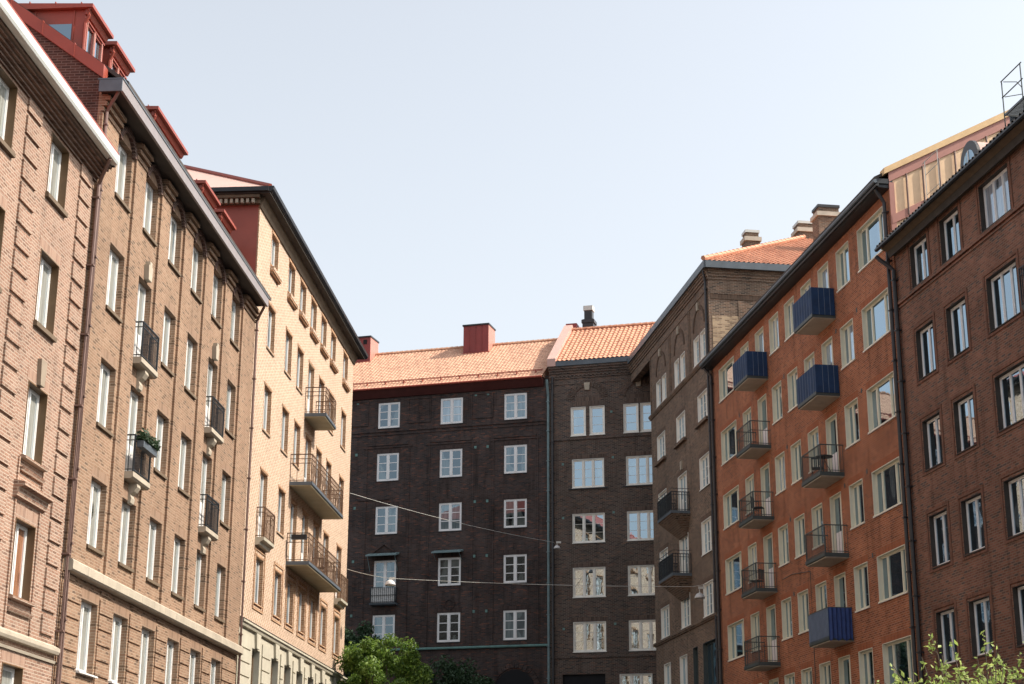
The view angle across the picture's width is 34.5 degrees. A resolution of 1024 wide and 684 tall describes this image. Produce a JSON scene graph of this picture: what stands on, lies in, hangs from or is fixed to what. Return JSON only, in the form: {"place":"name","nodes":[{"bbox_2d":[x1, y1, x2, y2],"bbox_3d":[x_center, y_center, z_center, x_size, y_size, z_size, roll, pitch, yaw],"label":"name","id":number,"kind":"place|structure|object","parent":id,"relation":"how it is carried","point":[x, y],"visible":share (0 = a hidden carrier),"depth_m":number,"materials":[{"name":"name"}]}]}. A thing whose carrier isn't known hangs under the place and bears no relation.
{"place":"outdoors","nodes":[
{"label":"outdoors","id":0,"kind":"place"},
{"bbox_2d":[0,0,118,683],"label":"apartment building","id":1,"kind":"structure","parent":0,"point":[59,154],"depth_m":37.29,"materials":[{"name":"brown brick"}]},
{"bbox_2d":[0,65,17,157],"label":"window","id":2,"kind":"structure","parent":1,"relation":"in","point":[8,89],"depth_m":36.02,"materials":[{"name":"white paint"}]},
{"bbox_2d":[0,648,25,683],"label":"window","id":3,"kind":"structure","parent":1,"relation":"in","point":[13,663],"depth_m":35.75,"materials":[{"name":"white paint"}]},
{"bbox_2d":[2,456,53,635],"bbox_3d":[-10.723,4.490,36.286,0.490,3.700,1.890,-1,-17,4],"label":"window","id":4,"kind":"structure","parent":1,"relation":"in","point":[26,521],"depth_m":36.54,"materials":[{"name":"white paint"}]},
{"bbox_2d":[20,358,49,471],"bbox_3d":[-10.772,1.586,37.185,0.370,2.420,1.490,-1,-17,4],"label":"window","id":5,"kind":"structure","parent":1,"relation":"in","point":[38,387],"depth_m":37.48,"materials":[{"name":"white paint"}]},
{"bbox_2d":[33,235,60,342],"bbox_3d":[-10.786,-1.214,38.049,0.320,2.160,1.450,-1,-17,4],"label":"window","id":6,"kind":"structure","parent":1,"relation":"in","point":[50,259],"depth_m":38.41,"materials":[{"name":"white paint"}]},
{"bbox_2d":[45,131,69,217],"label":"window","id":7,"kind":"structure","parent":1,"relation":"in","point":[55,192],"depth_m":39.32,"materials":[{"name":"white paint"}]},
{"bbox_2d":[8,0,270,683],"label":"apartment building","id":8,"kind":"structure","parent":0,"point":[179,294],"depth_m":46.32,"materials":[{"name":"beige brick"}]},
{"bbox_2d":[75,586,99,677],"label":"window","id":9,"kind":"structure","parent":8,"relation":"in","point":[85,614],"depth_m":40.76,"materials":[{"name":"white paint"}]},
{"bbox_2d":[86,466,108,555],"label":"window","id":10,"kind":"structure","parent":8,"relation":"in","point":[99,475],"depth_m":41.66,"materials":[{"name":"white paint"}]},
{"bbox_2d":[96,347,117,437],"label":"window","id":11,"kind":"structure","parent":8,"relation":"in","point":[104,371],"depth_m":42.58,"materials":[{"name":"white paint"}]},
{"bbox_2d":[105,232,125,323],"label":"window","id":12,"kind":"structure","parent":8,"relation":"in","point":[113,259],"depth_m":43.50,"materials":[{"name":"white paint"}]},
{"bbox_2d":[108,602,129,683],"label":"window","id":13,"kind":"structure","parent":8,"relation":"in","point":[120,610],"depth_m":43.24,"materials":[{"name":"white paint"}]},
{"bbox_2d":[114,134,131,213],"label":"window","id":14,"kind":"structure","parent":8,"relation":"in","point":[121,167],"depth_m":44.42,"materials":[{"name":"white paint"}]},
{"bbox_2d":[118,487,137,572],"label":"window","id":15,"kind":"structure","parent":8,"relation":"in","point":[124,527],"depth_m":44.14,"materials":[{"name":"white paint"}]},
{"bbox_2d":[125,375,145,470],"bbox_3d":[-10.326,2.340,44.673,0.224,2.690,1.430,-1,-17,4],"label":"door","id":16,"kind":"structure","parent":8,"relation":"in","point":[133,405],"depth_m":44.99,"materials":[{"name":"white paint"}]},
{"bbox_2d":[133,267,152,356],"bbox_3d":[-10.314,-0.651,45.594,0.224,2.650,1.430,-1,-17,4],"label":"door","id":17,"kind":"structure","parent":8,"relation":"in","point":[141,290],"depth_m":45.91,"materials":[{"name":"white paint"}]},
{"bbox_2d":[138,616,155,683],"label":"window","id":18,"kind":"structure","parent":8,"relation":"in","point":[148,623],"depth_m":45.77,"materials":[{"name":"white paint"}]},
{"bbox_2d":[135,427,160,457],"bbox_3d":[-9.816,2.700,44.521,0.414,0.557,1.547,-1,-17,4],"label":"flower box","id":19,"kind":"object","parent":8,"relation":"attached to","point":[148,444],"visible":1,"depth_m":44.22,"materials":[{"name":"grey stone"}]},
{"bbox_2d":[142,172,157,246],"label":"window","id":20,"kind":"structure","parent":8,"relation":"in","point":[149,191],"depth_m":46.88,"materials":[{"name":"white paint"}]},
{"bbox_2d":[146,507,162,587],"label":"window","id":21,"kind":"structure","parent":8,"relation":"in","point":[154,514],"depth_m":46.63,"materials":[{"name":"white paint"}]},
{"bbox_2d":[153,400,169,479],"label":"window","id":22,"kind":"structure","parent":8,"relation":"in","point":[159,426],"depth_m":47.57,"materials":[{"name":"white paint"}]},
{"bbox_2d":[161,296,176,376],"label":"window","id":23,"kind":"structure","parent":8,"relation":"in","point":[166,325],"depth_m":48.45,"materials":[{"name":"white paint"}]},
{"bbox_2d":[171,524,186,600],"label":"window","id":24,"kind":"structure","parent":8,"relation":"in","point":[179,531],"depth_m":49.10,"materials":[{"name":"white paint"}]},
{"bbox_2d":[178,423,192,498],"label":"window","id":25,"kind":"structure","parent":8,"relation":"in","point":[185,429],"depth_m":50.03,"materials":[{"name":"white paint"}]},
{"bbox_2d":[345,323,571,683],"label":"apartment building","id":26,"kind":"structure","parent":0,"point":[458,434],"depth_m":98.16,"materials":[{"name":"brick"}]},
{"bbox_2d":[371,610,396,644],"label":"window","id":27,"kind":"structure","parent":26,"relation":"in","point":[383,621],"depth_m":97.23,"materials":[{"name":"white paint"}]},
{"bbox_2d":[372,556,397,602],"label":"window","id":28,"kind":"structure","parent":26,"relation":"in","point":[382,568],"depth_m":98.19,"materials":[{"name":"white paint"}]},
{"bbox_2d":[374,501,398,534],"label":"window","id":29,"kind":"structure","parent":26,"relation":"in","point":[386,516],"depth_m":99.08,"materials":[{"name":"white paint"}]},
{"bbox_2d":[377,402,399,429],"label":"window","id":30,"kind":"structure","parent":26,"relation":"in","point":[389,413],"depth_m":100.98,"materials":[{"name":"glass"}]},
{"bbox_2d":[376,448,400,481],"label":"window","id":31,"kind":"structure","parent":26,"relation":"in","point":[387,463],"depth_m":100.05,"materials":[{"name":"glass"}]},
{"bbox_2d":[435,608,461,642],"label":"window","id":32,"kind":"structure","parent":26,"relation":"in","point":[448,624],"depth_m":96.08,"materials":[{"name":"white paint"}]},
{"bbox_2d":[436,553,462,586],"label":"window","id":33,"kind":"structure","parent":26,"relation":"in","point":[449,569],"depth_m":97.04,"materials":[{"name":"white paint"}]},
{"bbox_2d":[437,498,462,531],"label":"window","id":34,"kind":"structure","parent":26,"relation":"in","point":[448,510],"depth_m":98.00,"materials":[{"name":"white paint"}]},
{"bbox_2d":[438,444,463,477],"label":"window","id":35,"kind":"structure","parent":26,"relation":"in","point":[451,458],"depth_m":98.96,"materials":[{"name":"white paint"}]},
{"bbox_2d":[441,397,462,424],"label":"window","id":36,"kind":"structure","parent":26,"relation":"in","point":[451,408],"depth_m":99.88,"materials":[{"name":"glass"}]},
{"bbox_2d":[501,605,527,640],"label":"window","id":37,"kind":"structure","parent":26,"relation":"in","point":[514,617],"depth_m":94.98,"materials":[{"name":"white paint"}]},
{"bbox_2d":[502,440,527,474],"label":"window","id":38,"kind":"structure","parent":26,"relation":"in","point":[515,454],"depth_m":97.88,"materials":[{"name":"white paint"}]},
{"bbox_2d":[502,494,527,528],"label":"window","id":39,"kind":"structure","parent":26,"relation":"in","point":[515,508],"depth_m":96.90,"materials":[{"name":"white paint"}]},
{"bbox_2d":[502,550,527,583],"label":"window","id":40,"kind":"structure","parent":26,"relation":"in","point":[515,566],"depth_m":95.94,"materials":[{"name":"white paint"}]},
{"bbox_2d":[504,393,526,420],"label":"window","id":41,"kind":"structure","parent":26,"relation":"in","point":[515,405],"depth_m":98.79,"materials":[{"name":"white paint"}]},
{"bbox_2d":[14,0,1023,352],"label":"sky","id":42,"kind":"structure","parent":0,"point":[516,167],"materials":[{"name":"blue"}]},
{"bbox_2d":[699,110,1009,683],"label":"apartment building","id":43,"kind":"structure","parent":0,"point":[800,359],"depth_m":62.46,"materials":[{"name":"orange brick"}]},
{"bbox_2d":[718,350,733,403],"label":"window","id":44,"kind":"structure","parent":43,"relation":"in","point":[725,369],"depth_m":77.32,"materials":[{"name":"yellow paint"}]},
{"bbox_2d":[720,414,736,465],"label":"window","id":45,"kind":"structure","parent":43,"relation":"in","point":[728,430],"depth_m":76.37,"materials":[{"name":"yellow paint"}]},
{"bbox_2d":[723,479,738,530],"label":"window","id":46,"kind":"structure","parent":43,"relation":"in","point":[731,493],"depth_m":75.49,"materials":[{"name":"yellow paint"}]},
{"bbox_2d":[725,546,741,595],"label":"window","id":47,"kind":"structure","parent":43,"relation":"in","point":[733,562],"depth_m":74.61,"materials":[{"name":"yellow paint"}]},
{"bbox_2d":[727,613,743,661],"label":"window","id":48,"kind":"structure","parent":43,"relation":"in","point":[735,625],"depth_m":73.72,"materials":[{"name":"yellow paint"}]},
{"bbox_2d":[760,457,770,515],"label":"door","id":49,"kind":"structure","parent":43,"relation":"in","point":[764,465],"depth_m":70.46,"materials":[{"name":"yellow paint"}]},
{"bbox_2d":[763,527,773,587],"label":"door","id":50,"kind":"structure","parent":43,"relation":"in","point":[767,534],"depth_m":69.56,"materials":[{"name":"yellow paint"}]},
{"bbox_2d":[765,598,776,661],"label":"door","id":51,"kind":"structure","parent":43,"relation":"in","point":[770,605],"depth_m":68.68,"materials":[{"name":"yellow paint"}]},
{"bbox_2d":[771,375,782,424],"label":"window","id":52,"kind":"structure","parent":43,"relation":"in","point":[776,384],"depth_m":69.47,"materials":[{"name":"yellow paint"}]},
{"bbox_2d":[774,445,785,495],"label":"window","id":53,"kind":"structure","parent":43,"relation":"in","point":[779,456],"depth_m":68.56,"materials":[{"name":"yellow paint"}]},
{"bbox_2d":[777,517,789,567],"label":"window","id":54,"kind":"structure","parent":43,"relation":"in","point":[782,526],"depth_m":67.70,"materials":[{"name":"yellow paint"}]},
{"bbox_2d":[780,590,792,640],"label":"window","id":55,"kind":"structure","parent":43,"relation":"in","point":[786,609],"depth_m":66.81,"materials":[{"name":"yellow paint"}]},
{"bbox_2d":[790,433,801,484],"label":"window","id":56,"kind":"structure","parent":43,"relation":"in","point":[795,443],"depth_m":66.58,"materials":[{"name":"yellow paint"}]},
{"bbox_2d":[793,507,805,558],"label":"window","id":57,"kind":"structure","parent":43,"relation":"in","point":[799,520],"depth_m":65.71,"materials":[{"name":"yellow paint"}]},
{"bbox_2d":[797,582,808,634],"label":"window","id":58,"kind":"structure","parent":43,"relation":"in","point":[802,591],"depth_m":64.83,"materials":[{"name":"yellow paint"}]},
{"bbox_2d":[825,406,839,471],"bbox_3d":[12.150,3.825,62.165,0.194,2.580,1.360,3,-17,-8],"label":"door","id":59,"kind":"structure","parent":43,"relation":"in","point":[830,417],"depth_m":62.50,"materials":[{"name":"yellow paint"}]},
{"bbox_2d":[829,485,843,552],"bbox_3d":[12.139,6.692,61.282,0.194,2.580,1.360,3,-17,-8],"label":"door","id":60,"kind":"structure","parent":43,"relation":"in","point":[835,494],"depth_m":61.62,"materials":[{"name":"yellow paint"}]},
{"bbox_2d":[833,564,846,606],"bbox_3d":[12.128,9.540,60.405,0.194,2.580,1.360,3,-17,-8],"label":"door","id":61,"kind":"structure","parent":43,"relation":"in","point":[839,576],"depth_m":60.89,"materials":[{"name":"yellow paint"}]},
{"bbox_2d":[835,234,850,292],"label":"window","id":62,"kind":"structure","parent":43,"relation":"in","point":[841,250],"depth_m":62.27,"materials":[{"name":"yellow paint"}]},
{"bbox_2d":[839,311,854,369],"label":"window","id":63,"kind":"structure","parent":43,"relation":"in","point":[846,325],"depth_m":61.38,"materials":[{"name":"yellow paint"}]},
{"bbox_2d":[843,390,859,448],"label":"window","id":64,"kind":"structure","parent":43,"relation":"in","point":[850,403],"depth_m":60.51,"materials":[{"name":"yellow paint"}]},
{"bbox_2d":[848,471,864,529],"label":"window","id":65,"kind":"structure","parent":43,"relation":"in","point":[855,484],"depth_m":59.61,"materials":[{"name":"yellow paint"}]},
{"bbox_2d":[853,554,869,612],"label":"window","id":66,"kind":"structure","parent":43,"relation":"in","point":[862,600],"depth_m":58.73,"materials":[{"name":"yellow paint"}]},
{"bbox_2d":[857,640,874,683],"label":"window","id":67,"kind":"structure","parent":43,"relation":"in","point":[865,650],"depth_m":57.90,"materials":[{"name":"yellow paint"}]},
{"bbox_2d":[856,201,884,272],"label":"window","id":68,"kind":"structure","parent":43,"relation":"in","point":[870,230],"depth_m":59.63,"materials":[{"name":"glass"}]},
{"bbox_2d":[861,281,890,352],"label":"window","id":69,"kind":"structure","parent":43,"relation":"in","point":[875,314],"depth_m":58.64,"materials":[{"name":"clear glass"}]},
{"bbox_2d":[865,364,896,434],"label":"window","id":70,"kind":"structure","parent":43,"relation":"in","point":[881,404],"depth_m":57.76,"materials":[{"name":"yellow paint"}]},
{"bbox_2d":[871,449,901,517],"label":"window","id":71,"kind":"structure","parent":43,"relation":"in","point":[886,479],"depth_m":56.88,"materials":[{"name":"glass"}]},
{"bbox_2d":[876,537,907,603],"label":"window","id":72,"kind":"structure","parent":43,"relation":"in","point":[891,558],"depth_m":56.00,"materials":[{"name":"yellow paint"}]},
{"bbox_2d":[881,628,913,683],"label":"window","id":73,"kind":"structure","parent":43,"relation":"in","point":[897,646],"depth_m":55.12,"materials":[{"name":"yellow paint"}]},
{"bbox_2d":[874,62,1023,683],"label":"apartment building","id":74,"kind":"structure","parent":0,"point":[954,244],"depth_m":50.54,"materials":[{"name":"red brick"}]},
{"bbox_2d":[906,227,931,290],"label":"window","id":75,"kind":"structure","parent":74,"relation":"in","point":[919,262],"depth_m":55.12,"materials":[{"name":"white paint"}]},
{"bbox_2d":[912,312,938,385],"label":"window","id":76,"kind":"structure","parent":74,"relation":"in","point":[925,345],"depth_m":54.18,"materials":[{"name":"white paint"}]},
{"bbox_2d":[918,404,945,476],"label":"window","id":77,"kind":"structure","parent":74,"relation":"in","point":[932,428],"depth_m":53.28,"materials":[{"name":"white paint"}]},
{"bbox_2d":[925,501,953,573],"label":"window","id":78,"kind":"structure","parent":74,"relation":"in","point":[940,525],"depth_m":52.35,"materials":[{"name":"white paint"}]},
{"bbox_2d":[932,599,960,670],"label":"window","id":79,"kind":"structure","parent":74,"relation":"in","point":[947,620],"depth_m":51.48,"materials":[{"name":"white paint"}]},
{"bbox_2d":[936,199,963,267],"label":"window","id":80,"kind":"structure","parent":74,"relation":"in","point":[950,227],"depth_m":52.80,"materials":[{"name":"white paint"}]},
{"bbox_2d":[942,287,971,365],"bbox_3d":[13.990,-0.469,51.547,0.250,2.010,1.810,3,-17,-9],"label":"window","id":81,"kind":"structure","parent":74,"relation":"in","point":[959,330],"depth_m":51.85,"materials":[{"name":"white paint"}]},
{"bbox_2d":[949,383,979,459],"bbox_3d":[13.979,2.461,50.645,0.250,1.980,1.810,3,-17,-9],"label":"window","id":82,"kind":"structure","parent":74,"relation":"in","point":[965,406],"depth_m":50.95,"materials":[{"name":"glass"}]},
{"bbox_2d":[957,484,988,560],"bbox_3d":[13.967,5.461,49.721,0.250,2.000,1.810,3,-17,-9],"label":"window","id":83,"kind":"structure","parent":74,"relation":"in","point":[972,508],"depth_m":50.04,"materials":[{"name":"white paint"}]},
{"bbox_2d":[964,587,996,662],"bbox_3d":[13.955,8.395,48.817,0.250,2.000,1.810,3,-17,-9],"label":"window","id":84,"kind":"structure","parent":74,"relation":"in","point":[981,611],"depth_m":49.17,"materials":[{"name":"white paint"}]},
{"bbox_2d":[974,155,1013,235],"bbox_3d":[14.524,-4.333,49.441,0.250,1.820,2.350,3,-17,-9],"label":"window","id":85,"kind":"structure","parent":74,"relation":"in","point":[995,190],"depth_m":49.75,"materials":[{"name":"white paint"}]},
{"bbox_2d":[982,249,1023,338],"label":"window","id":86,"kind":"structure","parent":74,"relation":"in","point":[1004,293],"depth_m":48.83,"materials":[{"name":"glass"}]},
{"bbox_2d":[990,352,1023,437],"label":"window","id":87,"kind":"structure","parent":74,"relation":"in","point":[1011,384],"depth_m":48.09,"materials":[{"name":"white paint"}]},
{"bbox_2d":[999,464,1023,543],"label":"window","id":88,"kind":"structure","parent":74,"relation":"in","point":[1015,490],"depth_m":47.43,"materials":[{"name":"white paint"}]},
{"bbox_2d":[1008,576,1023,651],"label":"window","id":89,"kind":"structure","parent":74,"relation":"in","point":[1017,595],"depth_m":46.70,"materials":[{"name":"white paint"}]},
{"label":"ground","id":90,"kind":"structure","parent":0,"visible":0},
{"bbox_2d":[184,165,367,683],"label":"apartment building","id":91,"kind":"structure","parent":90,"relation":"on","point":[311,350],"depth_m":65.18,"materials":[{"name":"yellow brick"}]},
{"bbox_2d":[252,547,265,614],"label":"window","id":92,"kind":"structure","parent":91,"relation":"in","point":[258,579],"depth_m":59.64,"materials":[{"name":"white paint"}]},
{"bbox_2d":[257,466,268,536],"bbox_3d":[-9.166,5.948,60.056,0.215,2.640,1.320,-1,-17,4],"label":"door","id":93,"kind":"structure","parent":91,"relation":"in","point":[264,475],"depth_m":60.54,"materials":[{"name":"white paint"}]},
{"bbox_2d":[271,561,283,625],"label":"window","id":94,"kind":"structure","parent":91,"relation":"in","point":[277,596],"depth_m":62.67,"materials":[{"name":"white paint"}]},
{"bbox_2d":[284,571,295,632],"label":"window","id":95,"kind":"structure","parent":91,"relation":"in","point":[290,585],"depth_m":64.85,"materials":[{"name":"white paint"}]},
{"bbox_2d":[296,581,306,640],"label":"window","id":96,"kind":"structure","parent":91,"relation":"in","point":[301,604],"depth_m":67.07,"materials":[{"name":"white paint"}]},
{"bbox_2d":[343,620,383,683],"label":"deciduous tree","id":97,"kind":"object","parent":90,"relation":"on","point":[349,636],"visible":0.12,"depth_m":91.16,"materials":[{"name":"green plant"}]},
{"bbox_2d":[335,633,434,683],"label":"deciduous tree","id":98,"kind":"object","parent":90,"relation":"on","point":[364,659],"visible":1,"depth_m":72.97,"materials":[{"name":"green plant"}]},
{"bbox_2d":[423,654,494,683],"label":"deciduous tree","id":99,"kind":"object","parent":90,"relation":"on","point":[453,673],"visible":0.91,"depth_m":88.45,"materials":[{"name":"green plant"}]},
{"bbox_2d":[547,204,839,683],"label":"corner building","id":100,"kind":"structure","parent":90,"relation":"on","point":[633,491],"depth_m":92.95,"materials":[{"name":"brown brick"}]},
{"bbox_2d":[570,407,585,436],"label":"window","id":101,"kind":"structure","parent":100,"relation":"in","point":[578,414],"depth_m":97.42,"materials":[{"name":"glass"}]},
{"bbox_2d":[568,454,607,489],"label":"window","id":102,"kind":"structure","parent":100,"relation":"in","point":[587,470],"depth_m":96.38,"materials":[{"name":"glass"}]},
{"bbox_2d":[570,508,606,543],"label":"window","id":103,"kind":"structure","parent":100,"relation":"in","point":[588,524],"depth_m":95.45,"materials":[{"name":"paint"}]},
{"bbox_2d":[571,562,606,597],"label":"window","id":104,"kind":"structure","parent":100,"relation":"in","point":[593,574],"depth_m":94.52,"materials":[{"name":"glass"}]},
{"bbox_2d":[571,617,607,652],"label":"window","id":105,"kind":"structure","parent":100,"relation":"in","point":[589,633],"depth_m":93.60,"materials":[{"name":"glass"}]},
{"bbox_2d":[589,405,604,435],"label":"window","id":106,"kind":"structure","parent":100,"relation":"in","point":[597,413],"depth_m":97.14,"materials":[{"name":"glass"}]},
{"bbox_2d":[623,403,638,433],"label":"window","id":107,"kind":"structure","parent":100,"relation":"in","point":[630,411],"depth_m":96.62,"materials":[{"name":"glass"}]},
{"bbox_2d":[623,451,652,486],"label":"window","id":108,"kind":"structure","parent":100,"relation":"in","point":[638,464],"depth_m":95.61,"materials":[{"name":"glass"}]},
{"bbox_2d":[625,506,653,540],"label":"window","id":109,"kind":"structure","parent":100,"relation":"in","point":[639,519],"depth_m":94.68,"materials":[{"name":"paint"}]},
{"bbox_2d":[626,560,654,595],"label":"window","id":110,"kind":"structure","parent":100,"relation":"in","point":[640,573],"depth_m":93.76,"materials":[{"name":"glass"}]},
{"bbox_2d":[627,615,655,650],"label":"window","id":111,"kind":"structure","parent":100,"relation":"in","point":[642,629],"depth_m":92.83,"materials":[{"name":"glass"}]},
{"bbox_2d":[703,638,716,683],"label":"shop window","id":112,"kind":"structure","parent":100,"relation":"in","point":[709,648],"depth_m":78.03,"materials":[{"name":"glass"}]},
{"bbox_2d":[865,630,1023,683],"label":"young tree","id":113,"kind":"object","parent":90,"relation":"on","point":[994,679],"visible":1,"depth_m":19.04,"materials":[{"name":"green plant"}]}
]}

